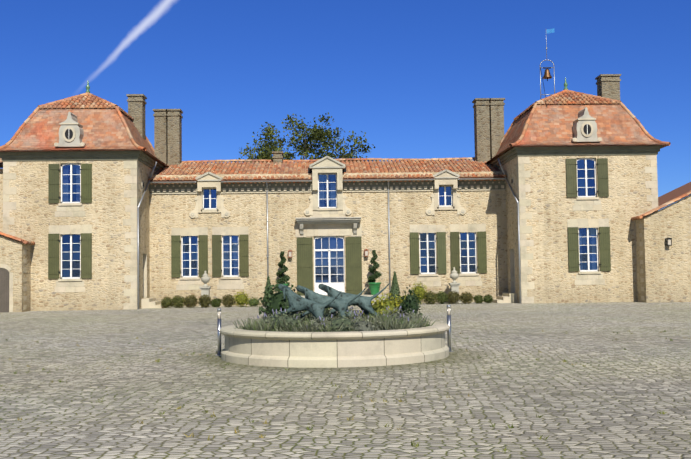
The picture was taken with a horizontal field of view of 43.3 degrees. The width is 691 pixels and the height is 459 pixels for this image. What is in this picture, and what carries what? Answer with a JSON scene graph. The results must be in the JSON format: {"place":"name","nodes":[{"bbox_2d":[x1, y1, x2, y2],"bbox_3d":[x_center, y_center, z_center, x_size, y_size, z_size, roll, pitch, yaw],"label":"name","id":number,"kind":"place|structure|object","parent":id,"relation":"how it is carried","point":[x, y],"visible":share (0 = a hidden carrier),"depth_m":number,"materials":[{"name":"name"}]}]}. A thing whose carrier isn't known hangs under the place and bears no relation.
{"place":"outdoors","nodes":[
{"label":"outdoors","id":0,"kind":"place"},
{"bbox_2d":[0,145,662,310],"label":"chateau walls","id":1,"kind":"structure","parent":0,"point":[539,189],"depth_m":41.66,"materials":[{"name":"beige stone"}]},
{"bbox_2d":[48,158,610,295],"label":"window shutters","id":2,"kind":"object","parent":1,"relation":"attached to","point":[76,240],"visible":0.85,"depth_m":43.74,"materials":[{"name":"green wood"}]},
{"bbox_2d":[0,77,670,184],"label":"chateau roofs","id":3,"kind":"structure","parent":1,"relation":"on","point":[87,121],"depth_m":42.45,"materials":[{"name":"orange tile"}]},
{"bbox_2d":[137,158,520,308],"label":"gutters and downspouts","id":4,"kind":"object","parent":3,"relation":"attached to","point":[389,255],"visible":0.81,"depth_m":43.52,"materials":[{"name":"metal"}]},
{"bbox_2d":[126,74,620,165],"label":"chimneys","id":5,"kind":"object","parent":3,"relation":"on","point":[488,125],"visible":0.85,"depth_m":47.48,"materials":[{"name":"stone"}]},
{"bbox_2d":[540,28,554,101],"bbox_3d":[10.002,-8.170,43.856,0.726,4.457,2.186,-2,-3,25],"label":"bell frame","id":6,"kind":"object","parent":3,"relation":"on","point":[547,75],"visible":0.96,"depth_m":44.60,"materials":[{"name":"metal"}]},
{"bbox_2d":[288,237,671,257],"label":"wall lanterns","id":7,"kind":"object","parent":1,"relation":"attached to","point":[668,243],"visible":1,"depth_m":43.63,"materials":[{"name":"orange metal"}]},
{"bbox_2d":[0,302,690,458],"bbox_3d":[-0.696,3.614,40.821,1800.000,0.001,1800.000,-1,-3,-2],"label":"ground cobbles","id":8,"kind":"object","parent":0,"point":[610,399],"depth_m":11.32,"materials":[{"name":"grey stone"}]},
{"bbox_2d":[199,271,211,306],"bbox_3d":[-6.859,2.898,42.586,0.540,1.780,0.540,-1,-3,-2],"label":"stone urn","id":9,"kind":"object","parent":8,"relation":"on","point":[205,288],"visible":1,"depth_m":42.41,"materials":[{"name":"beige stone"}]},
{"bbox_2d":[215,308,220,355],"bbox_3d":[-2.417,1.963,16.665,0.150,0.900,0.150,-1,-3,-2],"label":"bollard light","id":10,"kind":"object","parent":8,"relation":"on","point":[218,329],"visible":0.98,"depth_m":16.64,"materials":[{"name":"silver metal"}]},
{"bbox_2d":[235,112,376,162],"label":"oak tree","id":11,"kind":"object","parent":8,"relation":"on","point":[264,150],"visible":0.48,"depth_m":71.22,"materials":[{"name":"green plant"}]},
{"bbox_2d":[161,271,492,307],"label":"shrubs","id":12,"kind":"object","parent":8,"relation":"on","point":[240,299],"visible":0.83,"depth_m":41.70,"materials":[{"name":"green plant"}]},
{"bbox_2d":[219,321,449,367],"bbox_3d":[-0.196,2.085,16.371,4.307,0.565,4.307,-1,-3,-2],"label":"round planter","id":13,"kind":"object","parent":8,"relation":"on","point":[335,349],"visible":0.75,"depth_m":14.51,"materials":[{"name":"stone"}]},
{"bbox_2d":[271,283,388,324],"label":"bronze hounds","id":14,"kind":"object","parent":13,"relation":"on","point":[314,304],"visible":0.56,"depth_m":16.24,"materials":[{"name":"teal metal"}]},
{"bbox_2d":[234,281,433,331],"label":"plants","id":15,"kind":"object","parent":13,"relation":"in","point":[394,315],"visible":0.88,"depth_m":15.73,"materials":[{"name":"green plant"}]},
{"bbox_2d":[0,158,690,311],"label":"wall","id":16,"kind":"structure","parent":8,"relation":"on","point":[663,270],"depth_m":40.22,"materials":[{"name":"beige stone"}]},
{"bbox_2d":[301,294,389,304],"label":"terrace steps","id":17,"kind":"structure","parent":8,"relation":"on","point":[379,295],"depth_m":42.65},
{"bbox_2d":[276,251,289,291],"bbox_3d":[-3.103,2.165,42.947,0.753,2.256,0.788,-1,-3,-2],"label":"topiary pot","id":18,"kind":"object","parent":17,"relation":"on","point":[284,278],"visible":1,"depth_m":42.89,"materials":[{"name":"green plant"}]},
{"bbox_2d":[368,250,381,294],"bbox_3d":[1.417,2.117,43.100,0.767,2.242,0.704,-2,-3,20],"label":"topiary pot","id":19,"kind":"object","parent":17,"relation":"on","point":[374,286],"visible":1,"depth_m":42.95,"materials":[{"name":"green plant"}]},
{"bbox_2d":[0,330,690,451],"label":"grass tufts","id":20,"kind":"object","parent":8,"relation":"on","point":[214,415],"depth_m":10.60,"materials":[{"name":"plant"}]},
{"bbox_2d":[447,305,453,351],"bbox_3d":[2.000,1.908,16.793,0.150,0.900,0.150,-1,-3,-2],"label":"bollard light","id":21,"kind":"object","parent":8,"relation":"on","point":[449,324],"visible":0.94,"depth_m":16.77,"materials":[{"name":"silver metal"}]},
{"bbox_2d":[448,267,460,302],"bbox_3d":[5.384,2.745,42.941,0.540,1.780,0.540,-1,-3,-2],"label":"stone urn","id":22,"kind":"object","parent":8,"relation":"on","point":[454,285],"visible":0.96,"depth_m":42.76,"materials":[{"name":"beige stone"}]},
{"bbox_2d":[0,0,690,209],"label":"sky","id":23,"kind":"structure","parent":0,"point":[408,75],"materials":[{"name":"blue"}]}
]}

